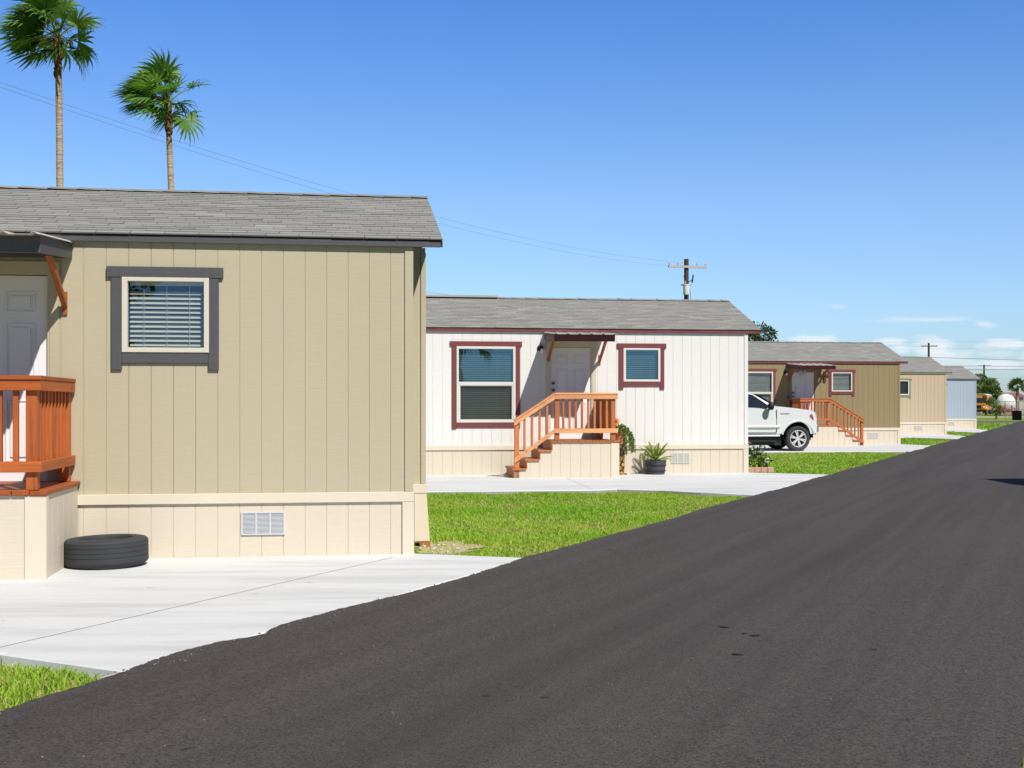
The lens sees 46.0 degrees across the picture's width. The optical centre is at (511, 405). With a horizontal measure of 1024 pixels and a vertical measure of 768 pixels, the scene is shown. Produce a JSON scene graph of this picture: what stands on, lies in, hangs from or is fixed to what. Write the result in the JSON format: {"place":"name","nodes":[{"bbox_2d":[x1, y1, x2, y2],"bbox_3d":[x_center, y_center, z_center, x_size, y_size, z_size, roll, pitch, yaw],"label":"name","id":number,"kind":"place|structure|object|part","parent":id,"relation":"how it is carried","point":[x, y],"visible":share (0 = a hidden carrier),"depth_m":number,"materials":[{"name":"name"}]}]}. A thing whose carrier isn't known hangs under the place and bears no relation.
{"place":"outdoors","nodes":[
{"label":"outdoors","id":0,"kind":"place"},
{"bbox_2d":[0,554,520,678],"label":"concrete driveway","id":1,"kind":"structure","parent":0,"point":[105,621],"depth_m":8.77,"materials":[{"name":"grey concrete"}]},
{"bbox_2d":[0,375,79,579],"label":"porch","id":2,"kind":"object","parent":1,"relation":"on","point":[38,522],"visible":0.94,"depth_m":9.79,"materials":[{"name":"orange wood"}]},
{"bbox_2d":[64,534,148,568],"bbox_3d":[-3.585,1.288,10.647,0.720,0.242,0.720,-1,0,-23],"label":"tyre","id":3,"kind":"object","parent":1,"relation":"on","point":[101,551],"visible":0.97,"depth_m":10.36,"materials":[{"name":"rubber"}]},
{"bbox_2d":[0,421,1023,767],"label":"road","id":4,"kind":"structure","parent":0,"point":[918,623],"depth_m":6.61,"materials":[{"name":"black asphalt"}]},
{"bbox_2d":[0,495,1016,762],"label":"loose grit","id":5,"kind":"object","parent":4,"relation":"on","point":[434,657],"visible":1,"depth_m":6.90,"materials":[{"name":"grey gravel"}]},
{"bbox_2d":[0,414,1023,767],"bbox_3d":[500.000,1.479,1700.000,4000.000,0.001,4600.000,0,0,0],"label":"ground","id":6,"kind":"structure","parent":0,"point":[978,418],"depth_m":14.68,"materials":[{"name":"green plant"}]},
{"bbox_2d":[0,0,105,186],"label":"palm tree","id":7,"kind":"object","parent":6,"relation":"on","point":[24,27],"visible":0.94,"depth_m":56.21,"materials":[{"name":"green plant"}]},
{"bbox_2d":[107,47,212,189],"bbox_3d":[-17.461,-8.059,59.647,4.785,18.965,5.005,0,0,42],"label":"palm tree","id":8,"kind":"object","parent":6,"relation":"on","point":[142,89],"visible":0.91,"depth_m":58.88,"materials":[{"name":"green plant"}]},
{"bbox_2d":[0,185,442,557],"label":"mobile home","id":9,"kind":"object","parent":6,"relation":"on","point":[246,371],"visible":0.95,"depth_m":11.26,"materials":[{"name":"beige"}]},
{"bbox_2d":[0,261,58,481],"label":"door","id":10,"kind":"structure","parent":9,"relation":"in","point":[29,299],"depth_m":10.98,"materials":[{"name":"white metal"}]},
{"bbox_2d":[106,266,222,369],"bbox_3d":[-3.232,-0.798,11.374,1.047,0.953,0.534,0,0,-8],"label":"window","id":11,"kind":"structure","parent":9,"relation":"in","point":[159,314],"depth_m":11.17,"materials":[{"name":"beige plastic"}]},
{"bbox_2d":[414,540,487,554],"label":"bare soil","id":12,"kind":"structure","parent":6,"relation":"on","point":[457,544],"depth_m":12.45,"materials":[{"name":"beige soil"}]},
{"bbox_2d":[419,541,472,552],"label":"pebbles","id":13,"kind":"object","parent":12,"relation":"on","point":[453,544],"visible":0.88,"depth_m":12.44,"materials":[{"name":"beige stone"}]},
{"bbox_2d":[426,295,760,474],"bbox_3d":[-2.359,-0.557,25.811,14.884,4.005,5.686,0,0,-8],"label":"mobile home","id":14,"kind":"object","parent":6,"relation":"on","point":[673,373],"visible":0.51,"depth_m":24.95,"materials":[{"name":"white"}]},
{"bbox_2d":[450,341,521,428],"bbox_3d":[-0.555,-0.405,24.755,1.475,1.780,0.534,0,0,-8],"label":"window","id":15,"kind":"structure","parent":14,"relation":"in","point":[485,374],"depth_m":24.54,"materials":[{"name":"white plastic"}]},
{"bbox_2d":[546,341,595,438],"bbox_3d":[1.206,-0.198,24.777,1.054,2.225,0.130,0,0,-8],"label":"door","id":16,"kind":"structure","parent":14,"relation":"in","point":[571,367],"depth_m":24.79,"materials":[{"name":"white metal"}]},
{"bbox_2d":[617,343,665,389],"bbox_3d":[2.656,-0.798,25.201,1.047,0.953,0.534,0,0,-8],"label":"window","id":17,"kind":"structure","parent":14,"relation":"in","point":[640,364],"depth_m":25.00,"materials":[{"name":"white plastic"}]},
{"bbox_2d":[668,259,706,298],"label":"utility pole","id":18,"kind":"object","parent":6,"relation":"on","point":[686,285],"visible":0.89,"depth_m":74.83,"materials":[{"name":"wood"}]},
{"bbox_2d":[1,87,663,265],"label":"overhead wire","id":19,"kind":"object","parent":18,"relation":"attached to","point":[266,174],"visible":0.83,"depth_m":37.75,"materials":[{"name":"black metal"}]},
{"bbox_2d":[0,82,682,262],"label":"overhead wire","id":20,"kind":"object","parent":18,"relation":"attached to","point":[275,171],"visible":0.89,"depth_m":37.61,"materials":[{"name":"black metal"}]},
{"bbox_2d":[749,443,772,466],"bbox_3d":[5.362,1.153,26.449,0.640,0.661,0.690,0,0,0],"label":"flowering shrub","id":21,"kind":"object","parent":6,"relation":"on","point":[754,455],"visible":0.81,"depth_m":26.32,"materials":[{"name":"green plant"}]},
{"bbox_2d":[749,467,773,472],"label":"edging blocks","id":22,"kind":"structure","parent":6,"relation":"on","point":[762,469],"depth_m":25.96,"materials":[{"name":"brick"}]},
{"bbox_2d":[748,341,907,443],"bbox_3d":[6.768,-0.479,44.241,14.884,3.848,5.687,0,0,-8],"label":"mobile home","id":23,"kind":"object","parent":6,"relation":"on","point":[863,380],"visible":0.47,"depth_m":43.52,"materials":[{"name":"beige"}]},
{"bbox_2d":[748,369,776,404],"bbox_3d":[8.683,-0.405,43.198,1.475,1.780,0.534,0,0,-8],"label":"window","id":24,"kind":"structure","parent":23,"relation":"in","point":[762,382],"depth_m":43.04,"materials":[{"name":"beige plastic"}]},
{"bbox_2d":[789,368,816,414],"bbox_3d":[10.425,-0.198,43.218,1.051,2.225,0.130,0,0,-8],"label":"door","id":25,"kind":"structure","parent":23,"relation":"in","point":[800,386],"depth_m":43.23,"materials":[{"name":"white metal"}]},
{"bbox_2d":[820,374,828,381],"bbox_3d":[11.234,-1.015,43.267,0.320,0.380,0.100,0,0,-8],"label":"wall cross","id":26,"kind":"object","parent":23,"relation":"attached to","point":[825,376],"depth_m":43.27,"materials":[{"name":"metal"}]},
{"bbox_2d":[828,370,855,395],"bbox_3d":[11.847,-0.798,43.643,1.047,0.953,0.534,0,0,-8],"label":"window","id":27,"kind":"structure","parent":23,"relation":"in","point":[840,381],"depth_m":43.44,"materials":[{"name":"red plastic"}]},
{"bbox_2d":[900,357,951,434],"bbox_3d":[13.492,-0.479,59.096,14.884,3.848,4.444,0,0,-8],"label":"mobile home","id":28,"kind":"object","parent":6,"relation":"on","point":[922,395],"visible":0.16,"depth_m":57.82,"materials":[{"name":"beige"}]},
{"bbox_2d":[900,378,911,397],"bbox_3d":[18.606,-0.798,57.640,1.047,0.953,0.142,0,0,-4],"label":"window","id":29,"kind":"structure","parent":28,"relation":"in","point":[905,383],"depth_m":57.65,"materials":[{"name":"white plastic"}]},
{"bbox_2d":[921,343,936,356],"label":"utility pole","id":30,"kind":"object","parent":6,"relation":"on","point":[928,346],"visible":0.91,"depth_m":187.85,"materials":[{"name":"wood"}]},
{"bbox_2d":[944,366,980,428],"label":"mobile home","id":31,"kind":"object","parent":6,"relation":"on","point":[960,397],"visible":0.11,"depth_m":72.09,"materials":[{"name":"blue"}]},
{"bbox_2d":[976,394,992,414],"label":"school bus","id":32,"kind":"object","parent":6,"relation":"on","point":[981,405],"visible":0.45,"depth_m":176.24,"materials":[{"name":"yellow metal"}]},
{"bbox_2d":[976,383,993,413],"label":"tree","id":33,"kind":"object","parent":6,"relation":"on","point":[982,388],"visible":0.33,"depth_m":189.46,"materials":[{"name":"green plant"}]},
{"bbox_2d":[975,373,1003,412],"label":"tree","id":34,"kind":"object","parent":6,"relation":"on","point":[995,389],"visible":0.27,"depth_m":202.88,"materials":[{"name":"green plant"}]},
{"bbox_2d":[985,397,1004,419],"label":"shrub","id":35,"kind":"object","parent":6,"relation":"on","point":[990,402],"visible":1,"depth_m":123.39,"materials":[{"name":"green plant"}]},
{"bbox_2d":[996,394,1015,415],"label":"storage tank","id":36,"kind":"object","parent":6,"relation":"on","point":[1005,397],"visible":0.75,"depth_m":164.57,"materials":[{"name":"metal"}]},
{"bbox_2d":[992,401,1023,417],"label":"chain link fence","id":37,"kind":"object","parent":6,"relation":"on","point":[1018,409],"visible":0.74,"depth_m":131.97,"materials":[{"name":"grey metal"}]},
{"bbox_2d":[1012,411,1021,419],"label":"utility box","id":38,"kind":"object","parent":6,"relation":"on","point":[1016,415],"visible":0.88,"depth_m":118.01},
{"bbox_2d":[0,0,1023,394],"label":"sky","id":39,"kind":"structure","parent":0,"point":[836,170],"materials":[{"name":"blue"}]},
{"bbox_2d":[426,473,825,496],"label":"concrete driveway","id":40,"kind":"structure","parent":0,"point":[731,484],"depth_m":21.75,"materials":[{"name":"grey concrete"}]},
{"bbox_2d":[505,393,619,477],"bbox_3d":[0.975,0.603,24.069,2.122,1.685,1.288,0,0,-8],"label":"porch","id":41,"kind":"object","parent":40,"relation":"on","point":[577,458],"visible":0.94,"depth_m":23.50,"materials":[{"name":"brown wood"}]},
{"bbox_2d":[619,444,626,474],"bbox_3d":[2.215,1.105,24.499,0.250,0.620,0.250,0,0,0],"label":"flower pedestal","id":42,"kind":"object","parent":40,"relation":"on","point":[621,458],"visible":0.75,"depth_m":24.43,"materials":[{"name":"paint"}]},
{"bbox_2d":[616,419,635,454],"bbox_3d":[2.263,0.646,24.463,0.552,0.790,0.496,0,0,-39],"label":"trailing plant","id":43,"kind":"object","parent":42,"relation":"on","point":[621,434],"visible":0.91,"depth_m":24.37,"materials":[{"name":"green plant"}]},
{"bbox_2d":[638,442,672,474],"bbox_3d":[2.929,1.080,24.628,0.758,0.670,0.764,0,0,-8],"label":"potted palm","id":44,"kind":"object","parent":40,"relation":"on","point":[655,466],"visible":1,"depth_m":24.55,"materials":[{"name":"green plant"}]},
{"bbox_2d":[748,321,777,340],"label":"tree","id":45,"kind":"object","parent":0,"point":[770,337],"visible":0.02,"depth_m":65.12,"materials":[{"name":"green plant"}]},
{"bbox_2d":[749,444,930,453],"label":"concrete driveway","id":46,"kind":"structure","parent":0,"point":[887,448],"depth_m":39.27,"materials":[{"name":"grey concrete"}]},
{"bbox_2d":[748,393,818,450],"bbox_3d":[6.575,0.495,37.692,5.765,1.840,2.561,0,0,-8],"label":"pickup truck","id":47,"kind":"object","parent":46,"relation":"on","point":[772,425],"visible":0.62,"depth_m":37.00,"materials":[{"name":"white paint"}]},
{"bbox_3d":[7.370,-0.120,36.921,1.030,0.470,0.153,0,0,-7],"label":"side window","id":48,"kind":"part","parent":47,"relation":"part of","materials":[{"name":"black glass"}]},
{"bbox_2d":[787,398,864,445],"bbox_3d":[11.056,0.603,42.631,2.402,1.685,1.288,0,0,-8],"label":"porch","id":49,"kind":"object","parent":46,"relation":"on","point":[827,434],"visible":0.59,"depth_m":42.05,"materials":[{"name":"brown wood"}]},
{"bbox_2d":[901,435,964,439],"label":"concrete driveway","id":50,"kind":"structure","parent":0,"point":[949,437],"depth_m":54.26,"materials":[{"name":"grey concrete"}]},
{"bbox_2d":[904,356,1010,359],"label":"overhead wire","id":51,"kind":"object","parent":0,"point":[960,358],"visible":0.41,"depth_m":147.00,"materials":[{"name":"black metal"}]},
{"bbox_2d":[947,429,986,432],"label":"concrete driveway","id":52,"kind":"structure","parent":0,"point":[967,430],"depth_m":67.06,"materials":[{"name":"grey concrete"}]},
{"bbox_2d":[967,369,1023,369],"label":"overhead wire","id":53,"kind":"object","parent":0,"point":[995,369],"visible":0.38,"depth_m":159.97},
{"bbox_2d":[977,421,1018,422],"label":"cross street","id":54,"kind":"structure","parent":0,"point":[996,421],"depth_m":108.19,"materials":[{"name":"grey asphalt"}]},
{"label":"far yard","id":55,"kind":"structure","parent":0,"visible":0},
{"bbox_2d":[1002,393,1023,411],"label":"house","id":56,"kind":"structure","parent":55,"relation":"on","point":[1021,397],"depth_m":245.00,"materials":[{"name":"paint"}]},
{"bbox_2d":[1006,377,1023,410],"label":"palm tree","id":57,"kind":"object","parent":55,"relation":"on","point":[1013,383],"visible":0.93,"depth_m":204.72,"materials":[{"name":"green plant"}]}
]}

